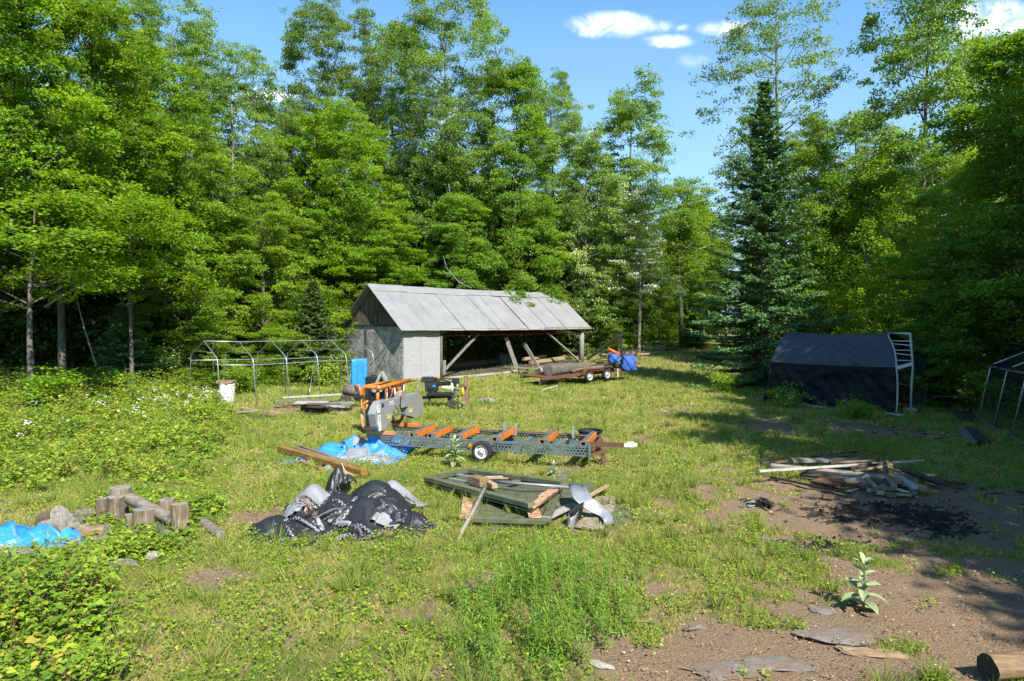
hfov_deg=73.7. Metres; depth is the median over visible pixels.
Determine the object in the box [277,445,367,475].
timber
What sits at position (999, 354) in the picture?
shrub
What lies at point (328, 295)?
maple sapling
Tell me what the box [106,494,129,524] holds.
stump
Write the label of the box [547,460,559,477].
mullein plant
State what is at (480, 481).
wood block
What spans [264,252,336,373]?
maple sapling
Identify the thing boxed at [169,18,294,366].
aspen tree
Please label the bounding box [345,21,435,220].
aspen tree
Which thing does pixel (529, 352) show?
plank
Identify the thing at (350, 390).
log
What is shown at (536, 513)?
chipboard strip
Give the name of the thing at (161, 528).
log
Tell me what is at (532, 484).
pipe
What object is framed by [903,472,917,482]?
wood block
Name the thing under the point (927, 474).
board
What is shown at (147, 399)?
bramble blossom
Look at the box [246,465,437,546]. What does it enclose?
tarp heap
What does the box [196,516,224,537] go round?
log
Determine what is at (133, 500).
log
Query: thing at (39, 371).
shrub
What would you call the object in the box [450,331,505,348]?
maple sapling
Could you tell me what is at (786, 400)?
shrub
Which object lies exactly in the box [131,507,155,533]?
stump
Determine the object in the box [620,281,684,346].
maple sapling
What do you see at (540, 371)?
log
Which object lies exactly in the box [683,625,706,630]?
flat stone
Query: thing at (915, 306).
maple tree
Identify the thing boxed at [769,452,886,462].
board
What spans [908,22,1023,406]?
maple tree
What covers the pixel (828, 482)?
board
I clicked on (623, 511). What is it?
board
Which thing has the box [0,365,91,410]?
shrub
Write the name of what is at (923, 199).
maple tree
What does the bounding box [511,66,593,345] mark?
aspen tree
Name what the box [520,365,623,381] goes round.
utility trailer
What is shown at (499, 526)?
board
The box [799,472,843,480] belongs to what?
board
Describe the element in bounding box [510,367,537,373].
rack
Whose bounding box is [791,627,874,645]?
flat stone
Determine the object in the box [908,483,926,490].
wood block
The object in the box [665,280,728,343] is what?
maple sapling
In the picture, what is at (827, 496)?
wood block
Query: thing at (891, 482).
wood block
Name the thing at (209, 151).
maple tree
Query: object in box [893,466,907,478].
wood block
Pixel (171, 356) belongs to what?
shrub
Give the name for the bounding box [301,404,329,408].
plank
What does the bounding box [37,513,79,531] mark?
rock
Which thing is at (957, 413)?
plank
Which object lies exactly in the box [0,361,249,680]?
brambles
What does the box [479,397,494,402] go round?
rock
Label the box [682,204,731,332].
pine tree
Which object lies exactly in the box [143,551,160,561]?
rock
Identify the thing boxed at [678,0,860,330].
aspen tree
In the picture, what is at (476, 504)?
pole
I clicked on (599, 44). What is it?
sky
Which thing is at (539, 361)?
timber
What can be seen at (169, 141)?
maple tree
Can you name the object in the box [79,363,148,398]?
shrub
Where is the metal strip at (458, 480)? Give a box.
[449,477,467,483]
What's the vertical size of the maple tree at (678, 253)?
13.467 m
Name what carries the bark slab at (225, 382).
on the drum
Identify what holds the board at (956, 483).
on the ground at (1000, 612)
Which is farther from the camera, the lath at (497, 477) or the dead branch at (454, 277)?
the dead branch at (454, 277)
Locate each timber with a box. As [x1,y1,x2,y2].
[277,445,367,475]
[293,447,346,462]
[298,445,350,463]
[299,460,323,470]
[341,395,364,401]
[446,360,486,368]
[446,364,499,370]
[486,357,519,363]
[522,355,546,360]
[529,356,564,363]
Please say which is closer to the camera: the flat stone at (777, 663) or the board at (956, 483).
the flat stone at (777, 663)
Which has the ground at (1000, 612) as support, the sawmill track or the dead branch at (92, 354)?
the sawmill track
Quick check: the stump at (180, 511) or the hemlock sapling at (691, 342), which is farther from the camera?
the hemlock sapling at (691, 342)
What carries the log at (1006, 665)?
on the ground at (1000, 612)
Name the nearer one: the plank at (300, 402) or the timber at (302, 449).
the timber at (302, 449)
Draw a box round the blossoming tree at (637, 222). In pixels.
[598,181,691,350]
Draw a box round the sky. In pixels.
[0,0,1023,316]
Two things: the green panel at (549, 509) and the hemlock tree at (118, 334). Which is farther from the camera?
the hemlock tree at (118, 334)
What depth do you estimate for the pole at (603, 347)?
42.25 m
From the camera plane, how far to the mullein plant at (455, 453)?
16.29 m
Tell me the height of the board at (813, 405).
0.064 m
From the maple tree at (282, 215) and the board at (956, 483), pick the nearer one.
the board at (956, 483)
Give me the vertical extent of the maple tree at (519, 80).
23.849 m
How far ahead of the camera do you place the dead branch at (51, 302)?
27.13 m
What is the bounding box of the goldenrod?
[437,530,640,680]
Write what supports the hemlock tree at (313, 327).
on the ground at (1000, 612)
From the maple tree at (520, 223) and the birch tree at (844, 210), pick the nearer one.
the birch tree at (844, 210)
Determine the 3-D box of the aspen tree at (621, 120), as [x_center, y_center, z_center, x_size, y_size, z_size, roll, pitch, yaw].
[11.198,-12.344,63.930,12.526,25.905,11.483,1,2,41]
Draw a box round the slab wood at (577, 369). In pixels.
[570,367,592,371]
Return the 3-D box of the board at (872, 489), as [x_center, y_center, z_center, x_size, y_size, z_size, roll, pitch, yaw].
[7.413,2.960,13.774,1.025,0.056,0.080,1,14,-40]
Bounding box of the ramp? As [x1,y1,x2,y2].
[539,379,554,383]
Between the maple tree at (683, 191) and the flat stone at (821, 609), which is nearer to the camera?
the flat stone at (821, 609)
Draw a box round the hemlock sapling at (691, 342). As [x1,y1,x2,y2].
[674,314,710,349]
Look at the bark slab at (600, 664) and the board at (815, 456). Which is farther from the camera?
the board at (815, 456)
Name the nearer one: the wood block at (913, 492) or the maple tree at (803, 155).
the wood block at (913, 492)
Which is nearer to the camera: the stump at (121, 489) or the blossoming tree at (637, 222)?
the stump at (121, 489)
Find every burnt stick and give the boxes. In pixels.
[746,502,766,505]
[755,501,772,506]
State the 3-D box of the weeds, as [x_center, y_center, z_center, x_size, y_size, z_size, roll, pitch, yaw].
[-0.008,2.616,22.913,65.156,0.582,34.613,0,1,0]
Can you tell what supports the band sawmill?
on the sawmill track
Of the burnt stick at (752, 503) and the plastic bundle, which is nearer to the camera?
the burnt stick at (752, 503)
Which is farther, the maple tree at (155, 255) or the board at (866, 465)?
the maple tree at (155, 255)
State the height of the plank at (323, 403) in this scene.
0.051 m
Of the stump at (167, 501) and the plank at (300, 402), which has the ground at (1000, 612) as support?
the stump at (167, 501)
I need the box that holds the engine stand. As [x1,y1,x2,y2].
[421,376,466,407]
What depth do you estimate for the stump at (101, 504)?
11.76 m
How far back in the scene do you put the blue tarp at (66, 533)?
10.49 m
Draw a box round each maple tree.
[0,0,124,256]
[0,0,175,387]
[0,151,190,401]
[20,168,234,386]
[31,15,231,331]
[99,126,277,380]
[181,190,326,375]
[237,85,341,361]
[267,95,415,368]
[300,198,434,313]
[419,189,509,359]
[460,49,568,350]
[489,194,580,354]
[533,110,638,342]
[635,176,748,328]
[636,197,732,344]
[733,107,868,352]
[816,0,1009,325]
[869,235,992,398]
[876,126,1023,392]
[892,66,1023,404]
[897,214,1023,413]
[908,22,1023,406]
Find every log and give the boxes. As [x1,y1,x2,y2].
[35,505,69,525]
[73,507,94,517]
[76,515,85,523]
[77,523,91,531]
[80,524,111,539]
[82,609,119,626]
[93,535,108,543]
[124,493,170,523]
[153,523,171,536]
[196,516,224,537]
[342,385,360,395]
[537,368,544,373]
[543,362,574,375]
[574,363,592,371]
[977,650,1023,680]
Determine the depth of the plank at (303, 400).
27.53 m
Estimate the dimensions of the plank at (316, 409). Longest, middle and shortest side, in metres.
1.203 x 0.299 x 0.105 m
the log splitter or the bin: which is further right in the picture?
the log splitter
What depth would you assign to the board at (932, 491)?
13.66 m
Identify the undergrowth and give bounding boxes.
[0,329,1023,407]
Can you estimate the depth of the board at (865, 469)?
14.21 m
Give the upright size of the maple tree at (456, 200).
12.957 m
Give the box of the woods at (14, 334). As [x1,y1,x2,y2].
[0,72,1023,374]
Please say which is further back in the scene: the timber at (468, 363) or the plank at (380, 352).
the timber at (468, 363)
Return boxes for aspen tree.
[40,0,167,340]
[103,0,244,367]
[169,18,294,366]
[268,0,391,303]
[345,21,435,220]
[368,0,513,354]
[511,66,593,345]
[567,63,703,344]
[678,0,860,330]
[786,105,918,322]
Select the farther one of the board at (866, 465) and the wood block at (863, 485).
the board at (866, 465)
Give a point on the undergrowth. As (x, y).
(495, 348)
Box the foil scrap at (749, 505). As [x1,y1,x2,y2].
[740,501,756,506]
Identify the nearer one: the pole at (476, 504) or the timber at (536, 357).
the pole at (476, 504)
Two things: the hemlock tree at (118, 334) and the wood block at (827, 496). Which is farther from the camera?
the hemlock tree at (118, 334)
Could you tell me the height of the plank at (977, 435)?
0.055 m
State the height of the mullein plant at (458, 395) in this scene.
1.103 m
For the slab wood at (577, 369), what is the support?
on the utility trailer
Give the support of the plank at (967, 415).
on the ground at (1000, 612)
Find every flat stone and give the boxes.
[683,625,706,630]
[683,659,758,680]
[741,656,819,671]
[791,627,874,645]
[808,605,835,614]
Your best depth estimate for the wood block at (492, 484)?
12.99 m
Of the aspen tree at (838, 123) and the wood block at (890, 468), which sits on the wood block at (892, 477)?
the wood block at (890, 468)
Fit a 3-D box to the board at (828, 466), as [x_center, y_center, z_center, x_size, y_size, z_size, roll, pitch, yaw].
[7.304,2.754,15.025,4.336,0.047,0.080,0,-1,-15]
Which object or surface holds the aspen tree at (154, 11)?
on the ground at (1000, 612)
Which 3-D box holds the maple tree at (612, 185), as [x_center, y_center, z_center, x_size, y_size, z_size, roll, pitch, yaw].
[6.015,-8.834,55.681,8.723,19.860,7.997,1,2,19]
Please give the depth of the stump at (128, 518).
11.16 m
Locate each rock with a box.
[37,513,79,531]
[106,558,137,568]
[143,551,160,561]
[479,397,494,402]
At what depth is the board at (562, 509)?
11.81 m
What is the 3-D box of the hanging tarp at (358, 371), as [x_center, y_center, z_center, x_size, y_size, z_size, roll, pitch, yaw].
[-7.158,1.596,31.976,0.193,1.489,0.825,1,2,44]
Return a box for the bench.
[641,342,666,350]
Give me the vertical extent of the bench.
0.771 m
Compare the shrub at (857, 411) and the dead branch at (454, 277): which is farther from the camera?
the dead branch at (454, 277)
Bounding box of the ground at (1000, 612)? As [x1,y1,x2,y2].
[0,328,1023,680]
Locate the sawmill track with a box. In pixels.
[366,422,636,461]
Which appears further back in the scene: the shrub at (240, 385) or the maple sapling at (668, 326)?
the maple sapling at (668, 326)
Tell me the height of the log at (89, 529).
0.244 m
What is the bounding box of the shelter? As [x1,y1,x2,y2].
[763,331,927,413]
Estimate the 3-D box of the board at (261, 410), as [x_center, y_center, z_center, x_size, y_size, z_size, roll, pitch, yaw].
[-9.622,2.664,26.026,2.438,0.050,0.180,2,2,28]
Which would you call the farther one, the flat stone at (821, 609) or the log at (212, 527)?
the log at (212, 527)
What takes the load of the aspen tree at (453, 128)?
on the ground at (1000, 612)
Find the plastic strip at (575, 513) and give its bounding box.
[566,502,583,527]
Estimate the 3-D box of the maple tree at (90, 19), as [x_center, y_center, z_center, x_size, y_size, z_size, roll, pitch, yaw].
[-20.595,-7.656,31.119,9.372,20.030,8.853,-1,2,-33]
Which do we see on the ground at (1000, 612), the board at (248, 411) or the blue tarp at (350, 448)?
the blue tarp at (350, 448)
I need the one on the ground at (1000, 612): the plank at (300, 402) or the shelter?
the shelter
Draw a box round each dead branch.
[44,269,119,307]
[67,260,102,366]
[443,256,470,288]
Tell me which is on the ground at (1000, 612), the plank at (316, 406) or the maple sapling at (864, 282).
the maple sapling at (864, 282)
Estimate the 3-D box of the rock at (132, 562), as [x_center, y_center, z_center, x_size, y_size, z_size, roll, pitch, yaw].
[-5.501,3.144,9.592,0.463,0.158,0.178,0,2,-15]
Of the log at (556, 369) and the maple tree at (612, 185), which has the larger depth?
the maple tree at (612, 185)
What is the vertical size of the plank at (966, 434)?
0.055 m
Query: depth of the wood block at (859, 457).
15.64 m
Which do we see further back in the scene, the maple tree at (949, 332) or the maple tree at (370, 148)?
the maple tree at (370, 148)
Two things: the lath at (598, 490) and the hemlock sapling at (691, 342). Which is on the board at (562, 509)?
the lath at (598, 490)
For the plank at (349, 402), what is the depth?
26.67 m
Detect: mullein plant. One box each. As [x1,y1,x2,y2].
[443,434,464,467]
[448,384,464,408]
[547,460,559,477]
[837,552,888,614]
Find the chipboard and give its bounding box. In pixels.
[575,495,614,529]
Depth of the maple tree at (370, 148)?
44.00 m
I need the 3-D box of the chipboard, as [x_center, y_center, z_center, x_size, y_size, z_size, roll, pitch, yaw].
[1.519,3.048,12.198,0.535,0.077,2.236,0,2,17]
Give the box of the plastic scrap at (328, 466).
[314,465,334,471]
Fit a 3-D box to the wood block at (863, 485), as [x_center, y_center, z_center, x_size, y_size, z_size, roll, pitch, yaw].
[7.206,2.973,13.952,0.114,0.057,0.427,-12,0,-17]
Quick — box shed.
[339,284,591,380]
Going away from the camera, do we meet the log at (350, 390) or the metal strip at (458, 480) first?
the metal strip at (458, 480)
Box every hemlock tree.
[81,303,166,388]
[276,279,350,384]
[534,243,602,356]
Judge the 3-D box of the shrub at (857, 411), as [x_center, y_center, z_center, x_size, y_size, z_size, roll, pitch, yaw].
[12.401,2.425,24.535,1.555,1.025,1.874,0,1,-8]
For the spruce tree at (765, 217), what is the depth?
36.34 m
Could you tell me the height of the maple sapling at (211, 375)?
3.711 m
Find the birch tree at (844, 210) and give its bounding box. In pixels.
[790,140,938,333]
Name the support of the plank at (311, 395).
on the ground at (1000, 612)
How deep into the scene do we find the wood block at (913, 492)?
13.55 m
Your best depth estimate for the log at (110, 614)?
7.64 m
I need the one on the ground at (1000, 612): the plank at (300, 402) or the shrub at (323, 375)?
the shrub at (323, 375)
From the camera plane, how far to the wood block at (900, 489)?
13.51 m
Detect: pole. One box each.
[458,485,486,540]
[586,335,618,359]
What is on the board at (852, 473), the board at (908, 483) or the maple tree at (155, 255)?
the board at (908, 483)
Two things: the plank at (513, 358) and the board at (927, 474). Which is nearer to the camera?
the board at (927, 474)
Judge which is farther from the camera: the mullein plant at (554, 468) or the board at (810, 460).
the board at (810, 460)
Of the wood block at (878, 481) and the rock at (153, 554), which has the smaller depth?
the rock at (153, 554)
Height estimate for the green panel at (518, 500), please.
0.465 m
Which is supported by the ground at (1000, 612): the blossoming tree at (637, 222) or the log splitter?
the blossoming tree at (637, 222)
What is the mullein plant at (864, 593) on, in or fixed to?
on the ground at (1000, 612)
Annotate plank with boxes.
[274,399,332,401]
[282,393,340,397]
[294,401,328,403]
[300,407,332,411]
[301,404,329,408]
[306,403,340,404]
[329,401,353,403]
[369,341,391,365]
[504,337,519,370]
[522,342,539,367]
[930,395,967,396]
[944,403,963,416]
[956,428,976,443]
[962,406,973,419]
[964,426,990,441]
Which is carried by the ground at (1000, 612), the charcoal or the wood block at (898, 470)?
the charcoal
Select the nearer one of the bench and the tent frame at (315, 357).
the tent frame at (315, 357)
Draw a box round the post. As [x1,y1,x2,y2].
[464,376,467,406]
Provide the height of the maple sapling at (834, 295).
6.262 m
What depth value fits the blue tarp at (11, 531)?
10.37 m
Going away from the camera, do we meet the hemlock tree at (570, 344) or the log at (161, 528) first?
the log at (161, 528)
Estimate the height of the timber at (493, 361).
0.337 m
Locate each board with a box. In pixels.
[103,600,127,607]
[230,409,275,416]
[236,407,283,413]
[236,410,258,412]
[481,525,506,534]
[542,503,573,518]
[612,505,631,526]
[757,459,923,472]
[760,451,857,463]
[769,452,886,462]
[770,463,886,478]
[770,476,850,494]
[791,458,858,462]
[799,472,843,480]
[800,403,824,407]
[806,469,856,476]
[810,477,846,486]
[829,460,873,463]
[842,477,864,480]
[848,462,885,468]
[853,466,882,471]
[866,482,889,491]
[879,460,918,488]
[885,412,903,416]
[899,468,944,484]
[916,489,939,492]
[918,472,934,476]
[939,479,965,485]
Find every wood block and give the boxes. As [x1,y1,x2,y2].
[468,474,488,487]
[487,479,497,488]
[822,494,833,499]
[855,483,871,488]
[857,455,879,461]
[865,476,876,487]
[872,478,885,485]
[874,490,885,494]
[878,468,901,483]
[880,486,895,490]
[884,492,896,496]
[885,477,897,487]
[886,460,894,474]
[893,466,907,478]
[894,488,909,491]
[896,493,911,496]
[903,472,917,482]
[904,489,917,494]
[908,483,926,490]
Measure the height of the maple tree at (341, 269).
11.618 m
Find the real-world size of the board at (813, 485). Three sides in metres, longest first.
1.777 x 0.091 x 0.059 m
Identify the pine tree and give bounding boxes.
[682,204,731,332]
[711,211,745,335]
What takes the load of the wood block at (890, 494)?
on the ground at (1000, 612)
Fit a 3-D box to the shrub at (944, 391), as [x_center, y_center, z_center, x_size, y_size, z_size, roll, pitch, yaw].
[18.920,1.429,29.984,2.799,2.736,3.119,-1,2,-40]
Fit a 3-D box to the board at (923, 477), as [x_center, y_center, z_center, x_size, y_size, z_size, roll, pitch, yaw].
[8.797,2.922,14.725,0.149,0.056,1.367,-10,2,-3]
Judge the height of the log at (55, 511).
0.534 m
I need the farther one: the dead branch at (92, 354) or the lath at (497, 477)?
the dead branch at (92, 354)
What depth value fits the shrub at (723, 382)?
32.94 m
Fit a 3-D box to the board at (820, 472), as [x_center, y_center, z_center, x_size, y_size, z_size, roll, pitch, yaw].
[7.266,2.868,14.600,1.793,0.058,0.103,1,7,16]
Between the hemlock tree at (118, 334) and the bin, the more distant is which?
the bin
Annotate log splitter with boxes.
[607,334,639,371]
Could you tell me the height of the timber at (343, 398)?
0.255 m
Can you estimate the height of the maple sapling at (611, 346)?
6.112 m
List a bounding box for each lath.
[488,477,507,478]
[572,484,608,505]
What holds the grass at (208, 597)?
on the ground at (1000, 612)
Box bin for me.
[498,353,514,364]
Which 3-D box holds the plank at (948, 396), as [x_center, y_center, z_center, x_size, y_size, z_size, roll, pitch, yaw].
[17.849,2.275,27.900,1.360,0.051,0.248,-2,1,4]
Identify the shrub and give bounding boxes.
[0,364,92,398]
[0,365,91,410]
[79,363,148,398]
[136,343,201,383]
[217,356,263,393]
[301,354,350,386]
[705,366,740,393]
[762,381,816,408]
[836,393,890,418]
[926,353,975,400]
[961,323,1023,407]
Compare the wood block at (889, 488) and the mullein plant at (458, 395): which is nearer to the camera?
the wood block at (889, 488)
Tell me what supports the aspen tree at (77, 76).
on the ground at (1000, 612)
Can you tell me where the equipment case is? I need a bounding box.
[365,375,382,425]
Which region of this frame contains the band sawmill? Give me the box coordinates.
[349,378,422,434]
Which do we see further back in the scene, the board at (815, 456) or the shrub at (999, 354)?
the shrub at (999, 354)
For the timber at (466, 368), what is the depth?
46.02 m
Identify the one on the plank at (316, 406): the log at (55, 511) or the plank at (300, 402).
the plank at (300, 402)
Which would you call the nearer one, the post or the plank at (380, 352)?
the post
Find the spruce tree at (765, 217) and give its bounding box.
[671,80,860,389]
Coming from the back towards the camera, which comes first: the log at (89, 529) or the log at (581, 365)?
the log at (581, 365)
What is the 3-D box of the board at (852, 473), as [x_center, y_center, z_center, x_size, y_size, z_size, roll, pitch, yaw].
[6.920,2.831,14.750,2.502,0.059,0.149,2,13,26]
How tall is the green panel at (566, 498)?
0.103 m
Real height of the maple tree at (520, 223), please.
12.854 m
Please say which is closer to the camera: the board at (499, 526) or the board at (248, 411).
the board at (499, 526)
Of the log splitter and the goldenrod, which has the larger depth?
the log splitter
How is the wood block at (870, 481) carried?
on the board at (853, 478)
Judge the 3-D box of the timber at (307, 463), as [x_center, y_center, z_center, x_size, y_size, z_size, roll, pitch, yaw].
[-4.771,2.965,16.224,0.119,0.061,1.218,-1,1,-38]
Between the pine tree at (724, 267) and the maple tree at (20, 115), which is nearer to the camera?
the maple tree at (20, 115)
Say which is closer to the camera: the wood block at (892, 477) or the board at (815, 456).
the wood block at (892, 477)
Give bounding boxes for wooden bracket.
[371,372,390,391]
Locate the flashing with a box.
[568,483,613,526]
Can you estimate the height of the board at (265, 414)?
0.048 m
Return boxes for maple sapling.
[172,318,260,388]
[237,326,318,384]
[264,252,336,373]
[301,280,361,372]
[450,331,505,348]
[586,282,638,352]
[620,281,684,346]
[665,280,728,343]
[770,278,864,335]
[835,252,927,333]
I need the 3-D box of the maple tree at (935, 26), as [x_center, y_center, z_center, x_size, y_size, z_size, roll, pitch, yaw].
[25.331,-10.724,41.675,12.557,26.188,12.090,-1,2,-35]
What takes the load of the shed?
on the ground at (1000, 612)
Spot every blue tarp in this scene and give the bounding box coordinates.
[0,520,65,553]
[48,527,87,544]
[276,435,416,465]
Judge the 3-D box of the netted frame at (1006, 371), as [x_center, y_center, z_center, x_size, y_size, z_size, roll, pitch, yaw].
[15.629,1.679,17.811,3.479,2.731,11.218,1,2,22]
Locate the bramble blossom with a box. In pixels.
[16,382,789,435]
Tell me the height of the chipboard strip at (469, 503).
0.054 m
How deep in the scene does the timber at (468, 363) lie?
46.81 m
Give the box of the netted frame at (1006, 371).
[976,352,1023,444]
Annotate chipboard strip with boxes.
[460,494,473,518]
[527,507,541,517]
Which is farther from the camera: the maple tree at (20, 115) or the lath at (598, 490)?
the maple tree at (20, 115)
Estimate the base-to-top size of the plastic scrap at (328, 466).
0.110 m
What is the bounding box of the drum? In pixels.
[218,383,235,404]
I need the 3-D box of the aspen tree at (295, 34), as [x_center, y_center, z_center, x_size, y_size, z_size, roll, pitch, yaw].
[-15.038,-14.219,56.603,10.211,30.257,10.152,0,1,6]
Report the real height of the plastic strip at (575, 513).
0.414 m
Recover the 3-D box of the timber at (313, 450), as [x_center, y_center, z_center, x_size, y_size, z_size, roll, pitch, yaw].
[-4.737,2.843,17.076,0.100,0.075,3.126,-1,1,-38]
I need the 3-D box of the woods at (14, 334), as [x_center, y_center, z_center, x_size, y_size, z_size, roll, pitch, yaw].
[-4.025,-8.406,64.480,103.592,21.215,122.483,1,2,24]
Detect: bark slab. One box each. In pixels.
[214,380,236,384]
[589,659,615,668]
[836,645,884,657]
[875,648,908,659]
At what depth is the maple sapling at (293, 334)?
37.04 m
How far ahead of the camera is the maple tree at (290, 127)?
47.27 m
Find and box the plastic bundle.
[325,404,351,410]
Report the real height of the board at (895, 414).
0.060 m
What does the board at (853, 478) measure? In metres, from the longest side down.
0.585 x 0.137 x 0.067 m
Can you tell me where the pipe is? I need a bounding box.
[491,480,568,488]
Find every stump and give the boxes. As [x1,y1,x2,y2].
[95,497,106,516]
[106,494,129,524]
[109,485,131,512]
[125,513,131,529]
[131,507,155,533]
[158,497,174,510]
[170,502,190,533]
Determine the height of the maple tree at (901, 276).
7.750 m
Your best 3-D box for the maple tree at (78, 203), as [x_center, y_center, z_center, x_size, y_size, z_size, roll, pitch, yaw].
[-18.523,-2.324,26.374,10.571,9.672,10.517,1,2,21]
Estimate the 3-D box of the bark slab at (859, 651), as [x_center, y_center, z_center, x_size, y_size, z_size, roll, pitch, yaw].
[3.586,3.189,6.997,0.473,0.046,0.215,0,1,10]
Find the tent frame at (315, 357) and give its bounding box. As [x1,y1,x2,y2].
[189,339,374,404]
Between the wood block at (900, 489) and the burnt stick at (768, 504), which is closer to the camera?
the burnt stick at (768, 504)
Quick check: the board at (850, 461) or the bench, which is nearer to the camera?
the board at (850, 461)
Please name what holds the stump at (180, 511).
on the ground at (1000, 612)
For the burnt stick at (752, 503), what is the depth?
12.77 m
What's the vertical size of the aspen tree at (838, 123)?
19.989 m
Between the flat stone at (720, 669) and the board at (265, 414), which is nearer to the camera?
the flat stone at (720, 669)
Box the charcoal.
[744,491,991,552]
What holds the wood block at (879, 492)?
on the ground at (1000, 612)
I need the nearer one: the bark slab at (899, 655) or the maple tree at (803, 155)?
the bark slab at (899, 655)
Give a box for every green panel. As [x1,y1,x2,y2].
[424,468,569,511]
[470,490,562,526]
[557,482,594,507]
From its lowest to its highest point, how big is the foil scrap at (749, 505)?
0.071 m
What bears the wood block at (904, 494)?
on the ground at (1000, 612)
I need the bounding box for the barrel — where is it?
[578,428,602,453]
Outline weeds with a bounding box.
[0,374,1023,680]
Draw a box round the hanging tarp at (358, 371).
[351,358,366,387]
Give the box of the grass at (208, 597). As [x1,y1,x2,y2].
[0,343,1023,680]
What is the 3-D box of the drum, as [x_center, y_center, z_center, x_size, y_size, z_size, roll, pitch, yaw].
[-11.834,2.255,28.340,0.683,1.013,0.647,0,1,0]

